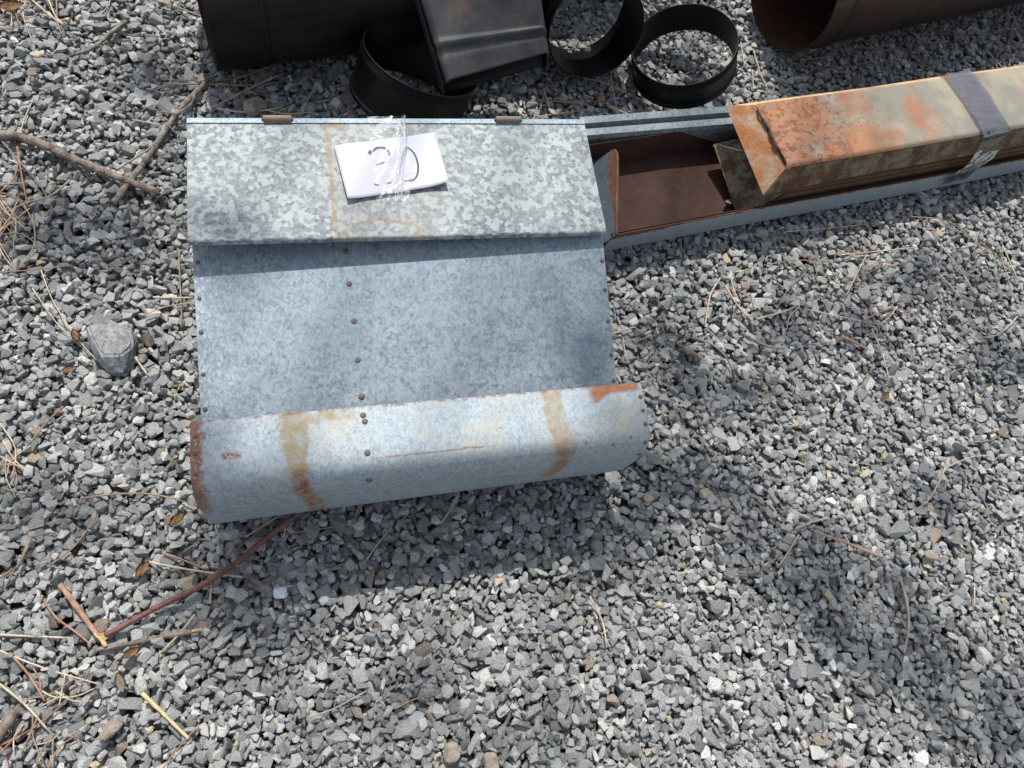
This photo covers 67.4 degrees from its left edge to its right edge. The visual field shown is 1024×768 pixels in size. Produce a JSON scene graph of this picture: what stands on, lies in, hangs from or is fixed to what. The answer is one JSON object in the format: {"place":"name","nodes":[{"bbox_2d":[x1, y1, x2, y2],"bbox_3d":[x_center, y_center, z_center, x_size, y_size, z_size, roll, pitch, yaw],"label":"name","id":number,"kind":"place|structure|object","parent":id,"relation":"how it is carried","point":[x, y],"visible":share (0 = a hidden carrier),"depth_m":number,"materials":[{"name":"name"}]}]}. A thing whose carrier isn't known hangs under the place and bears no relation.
{"place":"outdoors","nodes":[
{"label":"outdoors","id":0,"kind":"place"},
{"bbox_2d":[0,0,1023,767],"bbox_3d":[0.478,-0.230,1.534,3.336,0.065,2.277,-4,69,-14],"label":"gravel","id":1,"kind":"structure","parent":0,"point":[868,486],"depth_m":1.27,"materials":[{"name":"gravel"}]},
{"bbox_2d":[0,423,16,478],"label":"pine needle","id":2,"kind":"object","parent":1,"relation":"on","point":[3,428],"visible":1,"depth_m":1.12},
{"bbox_2d":[0,152,19,191],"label":"pine needle","id":3,"kind":"object","parent":1,"relation":"on","point":[12,180],"visible":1,"depth_m":1.28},
{"bbox_2d":[0,708,21,741],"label":"stick","id":4,"kind":"object","parent":1,"relation":"on","point":[8,721],"visible":1,"depth_m":0.99,"materials":[{"name":"wood"}]},
{"bbox_2d":[0,0,23,10],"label":"dead leaf","id":5,"kind":"object","parent":1,"relation":"on","point":[9,5],"visible":1,"depth_m":1.40,"materials":[{"name":"plant"}]},
{"bbox_2d":[2,440,30,473],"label":"pine needle","id":6,"kind":"object","parent":1,"relation":"on","point":[6,447],"visible":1,"depth_m":1.12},
{"bbox_2d":[16,146,27,205],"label":"pine needle","id":7,"kind":"object","parent":1,"relation":"on","point":[20,168],"visible":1,"depth_m":1.29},
{"bbox_2d":[0,683,47,729],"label":"pine needle","id":8,"kind":"object","parent":1,"relation":"on","point":[20,701],"visible":1,"depth_m":1.01,"materials":[{"name":"plant"}]},
{"bbox_2d":[2,487,47,493],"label":"pine needle","id":9,"kind":"object","parent":1,"relation":"on","point":[21,492],"visible":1,"depth_m":1.10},
{"bbox_2d":[0,532,52,588],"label":"stick","id":10,"kind":"object","parent":1,"relation":"on","point":[12,571],"visible":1,"depth_m":1.07,"materials":[{"name":"wood"}]},
{"bbox_2d":[17,214,35,269],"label":"pine needle","id":11,"kind":"object","parent":1,"relation":"on","point":[34,242],"visible":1,"depth_m":1.25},
{"bbox_2d":[1,140,52,210],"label":"pine needle","id":12,"kind":"object","parent":1,"relation":"on","point":[7,147],"visible":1,"depth_m":1.29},
{"bbox_2d":[9,652,45,701],"bbox_3d":[-0.642,0.388,1.019,0.006,0.004,0.083,-39,80,-23],"label":"pine needle","id":13,"kind":"object","parent":1,"relation":"on","point":[17,661],"visible":1,"depth_m":1.02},
{"bbox_2d":[21,712,40,752],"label":"pine needle","id":14,"kind":"object","parent":1,"relation":"on","point":[34,724],"visible":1,"depth_m":1.00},
{"bbox_2d":[0,266,64,272],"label":"pine needle","id":15,"kind":"object","parent":1,"relation":"on","point":[30,269],"visible":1,"depth_m":1.23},
{"bbox_2d":[0,633,65,638],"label":"pine needle","id":16,"kind":"object","parent":1,"relation":"on","point":[11,635],"visible":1,"depth_m":1.03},
{"bbox_2d":[4,180,69,213],"bbox_3d":[-0.787,-0.309,1.278,0.115,0.004,0.013,-39,80,-23],"label":"pine needle","id":17,"kind":"object","parent":1,"relation":"on","point":[62,186],"visible":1,"depth_m":1.28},
{"bbox_2d":[31,710,43,760],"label":"pine needle","id":18,"kind":"object","parent":1,"relation":"on","point":[34,738],"visible":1,"depth_m":0.99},
{"bbox_2d":[24,406,63,449],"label":"pine needle","id":19,"kind":"object","parent":1,"relation":"on","point":[48,420],"visible":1,"depth_m":1.14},
{"bbox_2d":[1,671,88,743],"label":"pine needle","id":20,"kind":"object","parent":1,"relation":"on","point":[72,694],"visible":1,"depth_m":1.01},
{"bbox_2d":[31,0,63,24],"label":"pine needle","id":21,"kind":"object","parent":1,"relation":"on","point":[39,6],"visible":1,"depth_m":1.42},
{"bbox_2d":[21,678,74,700],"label":"pine needle","id":22,"kind":"object","parent":1,"relation":"on","point":[68,682],"visible":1,"depth_m":1.02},
{"bbox_2d":[0,650,96,683],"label":"pine needle","id":23,"kind":"object","parent":1,"relation":"on","point":[20,659],"visible":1,"depth_m":1.02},
{"bbox_2d":[51,740,53,767],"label":"pine needle","id":24,"kind":"object","parent":1,"relation":"on","point":[52,748],"visible":1,"depth_m":0.99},
{"bbox_2d":[32,288,80,346],"bbox_3d":[-0.718,-0.103,1.207,0.007,0.002,0.132,-39,80,-23],"label":"pine needle","id":25,"kind":"object","parent":1,"relation":"on","point":[52,317],"visible":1,"depth_m":1.21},
{"bbox_2d":[48,732,81,767],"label":"pine needle","id":26,"kind":"object","parent":1,"relation":"on","point":[63,744],"visible":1,"depth_m":1.00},
{"bbox_2d":[43,599,91,645],"bbox_3d":[-0.611,0.328,1.051,0.093,0.004,0.008,40,66,6],"label":"pine needle","id":27,"kind":"object","parent":1,"relation":"on","point":[62,622],"visible":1,"depth_m":1.05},
{"bbox_2d":[42,688,93,698],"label":"pine needle","id":28,"kind":"object","parent":1,"relation":"on","point":[44,692],"visible":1,"depth_m":1.02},
{"bbox_2d":[40,270,96,359],"bbox_3d":[-0.705,-0.108,1.212,0.011,0.002,0.186,-32,77,-22],"label":"pine needle","id":29,"kind":"object","parent":1,"relation":"on","point":[60,313],"visible":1,"depth_m":1.21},
{"bbox_2d":[61,366,76,371],"bbox_3d":[-0.678,-0.023,1.175,0.022,0.004,0.013,2,67,-11],"label":"dead leaf","id":30,"kind":"object","parent":1,"relation":"on","point":[68,368],"visible":1,"depth_m":1.18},
{"bbox_2d":[50,516,96,565],"bbox_3d":[-0.621,0.225,1.092,0.009,0.002,0.085,35,65,4],"label":"pine needle","id":31,"kind":"object","parent":1,"relation":"on","point":[59,558],"visible":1,"depth_m":1.09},
{"bbox_2d":[71,329,79,339],"bbox_3d":[-0.680,-0.077,1.197,0.013,0.003,0.026,-26,61,-26],"label":"dead leaf","id":32,"kind":"object","parent":1,"relation":"on","point":[75,334],"visible":1,"depth_m":1.20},
{"bbox_2d":[0,130,163,195],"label":"stick","id":33,"kind":"object","parent":1,"relation":"on","point":[51,148],"visible":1,"depth_m":1.31,"materials":[{"name":"wood"}]},
{"bbox_2d":[57,583,107,646],"bbox_3d":[-0.591,0.319,1.057,0.009,0.011,0.111,-39,80,-23],"label":"stick","id":34,"kind":"object","parent":1,"relation":"on","point":[74,603],"visible":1,"depth_m":1.06,"materials":[{"name":"brown wood"}]},
{"bbox_2d":[69,19,127,56],"bbox_3d":[-0.760,-0.635,1.419,0.018,0.008,0.127,38,66,5],"label":"stick","id":35,"kind":"object","parent":1,"relation":"on","point":[112,31],"visible":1,"depth_m":1.42,"materials":[{"name":"wood"}]},
{"bbox_2d":[91,718,122,741],"bbox_3d":[-0.532,0.453,1.007,0.037,0.022,0.022,-39,80,-23],"label":"stone","id":36,"kind":"object","parent":1,"relation":"on","point":[112,727],"visible":1,"depth_m":1.01,"materials":[{"name":"stone"}]},
{"bbox_2d":[87,323,138,376],"bbox_3d":[-0.629,-0.057,1.208,0.075,0.047,0.092,-4,69,-14],"label":"rock","id":37,"kind":"object","parent":1,"relation":"on","point":[114,349],"visible":0.99,"depth_m":1.19,"materials":[{"name":"stone"}]},
{"bbox_2d":[114,672,125,692],"bbox_3d":[-0.526,0.400,1.031,0.014,0.002,0.028,-17,86,-19],"label":"dead leaf","id":38,"kind":"object","parent":1,"relation":"on","point":[120,681],"visible":1,"depth_m":1.03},
{"bbox_2d":[122,647,138,657],"bbox_3d":[-0.519,0.366,1.046,0.012,0.008,0.022,38,65,5],"label":"dead leaf","id":39,"kind":"object","parent":1,"relation":"on","point":[130,652],"visible":1,"depth_m":1.05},
{"bbox_2d":[81,492,196,506],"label":"pine needle","id":40,"kind":"object","parent":1,"relation":"on","point":[87,497],"visible":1,"depth_m":1.13,"materials":[{"name":"plant"}]},
{"bbox_2d":[135,561,148,576],"bbox_3d":[-0.524,0.262,1.088,0.026,0.005,0.014,-36,79,-22],"label":"dead leaf","id":41,"kind":"object","parent":1,"relation":"on","point":[142,568],"visible":1,"depth_m":1.09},
{"bbox_2d":[94,627,202,652],"bbox_3d":[-0.501,0.353,1.062,0.140,0.011,0.008,-7,69,-15],"label":"stick","id":42,"kind":"object","parent":1,"relation":"on","point":[150,638],"visible":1,"depth_m":1.06,"materials":[{"name":"wood"}]},
{"bbox_2d":[110,79,208,205],"bbox_3d":[-0.624,-0.439,1.360,0.051,0.020,0.307,21,65,-3],"label":"stick","id":43,"kind":"object","parent":1,"relation":"on","point":[146,158],"visible":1,"depth_m":1.36,"materials":[{"name":"wood"}]},
{"bbox_2d":[153,52,171,108],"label":"pine needle","id":44,"kind":"object","parent":1,"relation":"on","point":[170,80],"visible":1,"depth_m":1.42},
{"bbox_2d":[140,692,188,738],"bbox_3d":[-0.466,0.446,1.032,0.088,0.007,0.006,40,66,6],"label":"straw stem","id":45,"kind":"object","parent":1,"relation":"on","point":[147,698],"visible":1,"depth_m":1.03,"materials":[{"name":"plant"}]},
{"bbox_2d":[153,296,192,298],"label":"pine needle","id":46,"kind":"object","parent":1,"relation":"on","point":[159,297],"visible":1,"depth_m":1.26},
{"bbox_2d":[151,0,200,16],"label":"pine needle","id":47,"kind":"object","parent":1,"relation":"on","point":[176,7],"visible":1,"depth_m":1.48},
{"bbox_2d":[169,512,183,525],"bbox_3d":[-0.490,0.198,1.122,0.026,0.006,0.015,-26,75,-20],"label":"dead leaf","id":48,"kind":"object","parent":1,"relation":"on","point":[176,519],"visible":1,"depth_m":1.12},
{"bbox_2d":[157,614,195,655],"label":"pine needle","id":49,"kind":"object","parent":1,"relation":"on","point":[183,628],"visible":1,"depth_m":1.07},
{"bbox_2d":[178,249,182,326],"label":"pine needle","id":50,"kind":"object","parent":1,"relation":"on","point":[180,286],"visible":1,"depth_m":1.27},
{"bbox_2d":[163,724,198,767],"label":"pine needle","id":51,"kind":"object","parent":1,"relation":"on","point":[196,727],"visible":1,"depth_m":1.02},
{"bbox_2d":[162,551,204,569],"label":"pine needle","id":52,"kind":"object","parent":1,"relation":"on","point":[167,554],"visible":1,"depth_m":1.11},
{"bbox_2d":[149,561,242,577],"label":"pine needle","id":53,"kind":"object","parent":1,"relation":"on","point":[171,566],"visible":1,"depth_m":1.11,"materials":[{"name":"plant"}]},
{"bbox_2d":[93,512,302,646],"bbox_3d":[-0.434,0.271,1.106,0.329,0.014,0.029,-32,77,-22],"label":"stick","id":54,"kind":"object","parent":1,"relation":"on","point":[266,537],"visible":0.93,"depth_m":1.09,"materials":[{"name":"wood"}]},
{"bbox_2d":[197,73,207,83],"bbox_3d":[-0.576,-0.568,1.429,0.020,0.012,0.025,-4,69,-14],"label":"stone","id":55,"kind":"object","parent":1,"relation":"on","point":[202,77],"visible":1,"depth_m":1.42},
{"bbox_2d":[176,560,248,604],"bbox_3d":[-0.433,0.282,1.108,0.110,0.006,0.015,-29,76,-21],"label":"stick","id":56,"kind":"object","parent":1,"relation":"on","point":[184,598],"visible":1,"depth_m":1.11,"materials":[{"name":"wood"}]},
{"bbox_2d":[157,81,278,89],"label":"pine needle","id":57,"kind":"object","parent":1,"relation":"on","point":[161,87],"visible":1,"depth_m":1.43,"materials":[{"name":"plant"}]},
{"bbox_2d":[203,65,271,88],"bbox_3d":[-0.520,-0.579,1.448,0.143,0.006,0.011,-28,76,-21],"label":"stick","id":58,"kind":"object","parent":1,"relation":"on","point":[242,76],"visible":0.98,"depth_m":1.45,"materials":[{"name":"wood"}]},
{"bbox_2d":[209,74,278,108],"bbox_3d":[-0.501,-0.548,1.438,0.150,0.004,0.005,-37,79,-23],"label":"pine needle","id":59,"kind":"object","parent":1,"relation":"on","point":[271,78],"visible":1,"depth_m":1.44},
{"bbox_2d":[225,519,270,557],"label":"pine needle","id":60,"kind":"object","parent":1,"relation":"on","point":[246,541],"visible":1,"depth_m":1.14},
{"bbox_2d":[217,107,280,112],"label":"pine needle","id":61,"kind":"object","parent":1,"relation":"on","point":[245,111],"visible":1,"depth_m":1.42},
{"bbox_2d":[243,96,267,117],"bbox_3d":[-0.475,-0.513,1.426,0.048,0.026,0.042,-27,76,-21],"label":"stone","id":62,"kind":"object","parent":1,"relation":"on","point":[253,106],"visible":0.99,"depth_m":1.42,"materials":[{"name":"stone"}]},
{"bbox_2d":[243,573,272,591],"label":"stick","id":63,"kind":"object","parent":1,"relation":"on","point":[259,583],"visible":1,"depth_m":1.11,"materials":[{"name":"wood"}]},
{"bbox_2d":[245,515,280,537],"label":"pine needle","id":64,"kind":"object","parent":1,"relation":"on","point":[255,530],"visible":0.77,"depth_m":1.15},
{"bbox_2d":[273,586,289,598],"bbox_3d":[-0.332,0.304,1.118,0.030,0.011,0.016,-4,69,-14],"label":"stone","id":65,"kind":"object","parent":1,"relation":"on","point":[279,592],"visible":1,"depth_m":1.11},
{"bbox_2d":[286,526,332,533],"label":"pine needle","id":66,"kind":"object","parent":1,"relation":"on","point":[308,530],"visible":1,"depth_m":1.16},
{"bbox_2d":[310,691,365,717],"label":"pine needle","id":67,"kind":"object","parent":1,"relation":"on","point":[318,714],"visible":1,"depth_m":1.07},
{"bbox_2d":[197,0,548,71],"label":"stove pipe","id":68,"kind":"object","parent":1,"relation":"on","point":[240,34],"visible":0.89,"depth_m":1.36,"materials":[{"name":"metal"}]},
{"bbox_2d":[414,0,549,95],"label":"flat duct","id":69,"kind":"object","parent":68,"relation":"on","point":[470,43],"visible":1,"depth_m":1.38,"materials":[{"name":"metal"}]},
{"bbox_2d":[349,27,475,118],"bbox_3d":[-0.184,-0.562,1.429,0.235,0.166,0.235,-4,69,-14],"label":"pipe ring","id":70,"kind":"object","parent":1,"relation":"on","point":[377,90],"visible":0.66,"depth_m":1.37,"materials":[{"name":"black metal"}]},
{"bbox_2d":[394,691,435,709],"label":"pine needle","id":71,"kind":"object","parent":1,"relation":"on","point":[403,704],"visible":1,"depth_m":1.10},
{"bbox_2d":[187,115,649,523],"bbox_3d":[-0.152,-0.100,1.179,0.616,0.296,0.533,-4,69,-14],"label":"galvanized bin","id":72,"kind":"object","parent":1,"relation":"on","point":[454,334],"visible":1,"depth_m":1.08,"materials":[{"name":"metal"}]},
{"bbox_2d":[334,132,448,197],"bbox_3d":[-0.171,-0.316,1.105,0.152,0.008,0.095,-12,71,-17],"label":"paper sign","id":73,"kind":"object","parent":72,"relation":"on","point":[386,166],"visible":1,"depth_m":1.11,"materials":[{"name":"paper"}]},
{"bbox_2d":[443,741,459,762],"bbox_3d":[-0.085,0.518,1.080,0.023,0.015,0.028,-4,69,-14],"label":"stone","id":74,"kind":"object","parent":1,"relation":"on","point":[451,753],"visible":1,"depth_m":1.07,"materials":[{"name":"stone"}]},
{"bbox_2d":[483,752,498,767],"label":"stone","id":75,"kind":"object","parent":1,"relation":"on","point":[490,759],"visible":1,"depth_m":1.08,"materials":[{"name":"stone"}]},
{"bbox_2d":[540,80,563,108],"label":"pine needle","id":76,"kind":"object","parent":1,"relation":"on","point":[544,90],"visible":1,"depth_m":1.58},
{"bbox_2d":[551,100,594,106],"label":"pine needle","id":77,"kind":"object","parent":1,"relation":"on","point":[572,103],"visible":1,"depth_m":1.58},
{"bbox_2d":[543,0,643,77],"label":"pipe ring","id":78,"kind":"object","parent":1,"relation":"on","point":[613,47],"visible":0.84,"depth_m":1.59,"materials":[{"name":"black metal"}]},
{"bbox_2d":[589,596,606,645],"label":"pine needle","id":79,"kind":"object","parent":1,"relation":"on","point":[593,603],"visible":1,"depth_m":1.19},
{"bbox_2d":[597,92,604,101],"bbox_3d":[0.187,-0.600,1.605,0.015,0.012,0.026,6,67,-10],"label":"stone","id":80,"kind":"object","parent":1,"relation":"on","point":[601,96],"visible":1,"depth_m":1.60,"materials":[{"name":"stone"}]},
{"bbox_2d":[572,75,642,100],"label":"pine needle","id":81,"kind":"object","parent":1,"relation":"on","point":[610,85],"visible":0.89,"depth_m":1.62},
{"bbox_2d":[578,106,767,144],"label":"galvanized track","id":82,"kind":"structure","parent":1,"relation":"on","point":[714,124],"depth_m":1.52,"materials":[{"name":"metal"}]},
{"bbox_2d":[627,334,736,384],"bbox_3d":[0.319,-0.061,1.411,0.216,0.004,0.068,19,65,-4],"label":"stick","id":83,"kind":"object","parent":1,"relation":"on","point":[731,368],"visible":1,"depth_m":1.42,"materials":[{"name":"wood"}]},
{"bbox_2d":[631,4,738,108],"bbox_3d":[0.360,-0.686,1.608,0.226,0.144,0.220,-4,69,-14],"label":"pipe ring","id":84,"kind":"object","parent":1,"relation":"on","point":[704,18],"visible":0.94,"depth_m":1.60,"materials":[{"name":"black metal"}]},
{"bbox_2d":[679,346,702,360],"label":"stick","id":85,"kind":"object","parent":1,"relation":"on","point":[689,352],"visible":1,"depth_m":1.40,"materials":[{"name":"wood"}]},
{"bbox_2d":[704,277,720,326],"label":"pine needle","id":86,"kind":"object","parent":1,"relation":"on","point":[709,300],"visible":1,"depth_m":1.46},
{"bbox_2d":[725,285,755,323],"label":"pine needle","id":87,"kind":"object","parent":1,"relation":"on","point":[738,305],"visible":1,"depth_m":1.47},
{"bbox_2d":[737,552,781,573],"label":"pine needle","id":88,"kind":"object","parent":1,"relation":"on","point":[767,565],"visible":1,"depth_m":1.27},
{"bbox_2d":[740,331,785,348],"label":"stick","id":89,"kind":"object","parent":1,"relation":"on","point":[745,335],"visible":1,"depth_m":1.44,"materials":[{"name":"wood"}]},
{"bbox_2d":[756,306,796,319],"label":"pine needle","id":90,"kind":"object","parent":1,"relation":"on","point":[775,313],"visible":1,"depth_m":1.48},
{"bbox_2d":[779,534,799,565],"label":"pine needle","id":91,"kind":"object","parent":1,"relation":"on","point":[798,535],"visible":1,"depth_m":1.30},
{"bbox_2d":[764,260,840,277],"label":"pine needle","id":92,"kind":"object","parent":1,"relation":"on","point":[806,260],"visible":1,"depth_m":1.54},
{"bbox_2d":[589,132,1023,250],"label":"metal channel","id":93,"kind":"object","parent":1,"relation":"on","point":[654,188],"visible":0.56,"depth_m":1.54,"materials":[{"name":"brown metal"}]},
{"bbox_2d":[713,128,1023,209],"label":"nested trough","id":94,"kind":"object","parent":93,"relation":"in","point":[744,189],"visible":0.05,"depth_m":1.54,"materials":[{"name":"metal"}]},
{"bbox_2d":[725,65,1023,194],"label":"rusty trough","id":95,"kind":"object","parent":94,"relation":"on","point":[813,129],"visible":1,"depth_m":1.52,"materials":[{"name":"paint"}]},
{"bbox_2d":[942,67,1010,183],"bbox_3d":[0.964,-0.565,1.656,0.119,0.124,0.228,-10,70,-16],"label":"clear tape","id":96,"kind":"object","parent":95,"relation":"attached to","point":[974,95],"visible":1,"depth_m":1.61,"materials":[{"name":"plastic"}]},
{"bbox_2d":[779,59,837,69],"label":"pine needle","id":97,"kind":"object","parent":1,"relation":"on","point":[805,65],"visible":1,"depth_m":1.76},
{"bbox_2d":[784,224,866,231],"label":"pine needle","id":98,"kind":"object","parent":1,"relation":"on","point":[823,228],"visible":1,"depth_m":1.58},
{"bbox_2d":[805,308,884,325],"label":"pine needle","id":99,"kind":"object","parent":1,"relation":"on","point":[841,316],"visible":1,"depth_m":1.51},
{"bbox_2d":[813,530,883,558],"bbox_3d":[0.581,0.276,1.326,0.133,0.006,0.006,21,65,-3],"label":"stick","id":100,"kind":"object","parent":1,"relation":"on","point":[855,546],"visible":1,"depth_m":1.32,"materials":[{"name":"wood"}]},
{"bbox_2d":[840,335,871,350],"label":"stick","id":101,"kind":"object","parent":1,"relation":"on","point":[850,340],"visible":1,"depth_m":1.49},
{"bbox_2d":[846,254,866,295],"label":"pine needle","id":102,"kind":"object","parent":1,"relation":"on","point":[857,273],"visible":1,"depth_m":1.56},
{"bbox_2d":[849,292,882,337],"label":"pine needle","id":103,"kind":"object","parent":1,"relation":"on","point":[869,311],"visible":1,"depth_m":1.53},
{"bbox_2d":[840,247,917,255],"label":"pine needle","id":104,"kind":"object","parent":1,"relation":"on","point":[878,251],"visible":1,"depth_m":1.59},
{"bbox_2d":[871,329,889,380],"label":"pine needle","id":105,"kind":"object","parent":1,"relation":"on","point":[882,353],"visible":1,"depth_m":1.49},
{"bbox_2d":[751,0,1023,52],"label":"stove pipe","id":106,"kind":"object","parent":1,"relation":"on","point":[793,26],"visible":1,"depth_m":1.77,"materials":[{"name":"metal"}]},
{"bbox_2d":[865,308,919,319],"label":"pine needle","id":107,"kind":"object","parent":1,"relation":"on","point":[894,308],"visible":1,"depth_m":1.54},
{"bbox_2d":[900,581,909,652],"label":"pine needle","id":108,"kind":"object","parent":1,"relation":"on","point":[907,605],"visible":1,"depth_m":1.30,"materials":[{"name":"plant"}]},
{"bbox_2d":[924,550,940,561],"bbox_3d":[0.735,0.301,1.345,0.028,0.013,0.022,-4,69,-14],"label":"stone","id":109,"kind":"object","parent":1,"relation":"on","point":[931,555],"visible":1,"depth_m":1.34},
{"bbox_2d":[925,457,949,503],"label":"pine needle","id":110,"kind":"object","parent":1,"relation":"on","point":[943,471],"visible":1,"depth_m":1.41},
{"bbox_2d":[910,216,979,244],"bbox_3d":[0.934,-0.342,1.656,0.165,0.002,0.030,21,65,-3],"label":"pine needle","id":111,"kind":"object","parent":1,"relation":"on","point":[946,221],"visible":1,"depth_m":1.66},
{"bbox_2d":[938,273,968,306],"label":"pine needle","id":112,"kind":"object","parent":1,"relation":"on","point":[942,277],"visible":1,"depth_m":1.59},
{"bbox_2d":[940,244,973,292],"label":"pine needle","id":113,"kind":"object","parent":1,"relation":"on","point":[957,267],"visible":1,"depth_m":1.62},
{"bbox_2d":[969,316,1017,337],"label":"pine needle","id":114,"kind":"object","parent":1,"relation":"on","point":[998,333],"visible":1,"depth_m":1.57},
{"bbox_2d":[980,241,1010,289],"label":"pine needle","id":115,"kind":"object","parent":1,"relation":"on","point":[1000,260],"visible":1,"depth_m":1.65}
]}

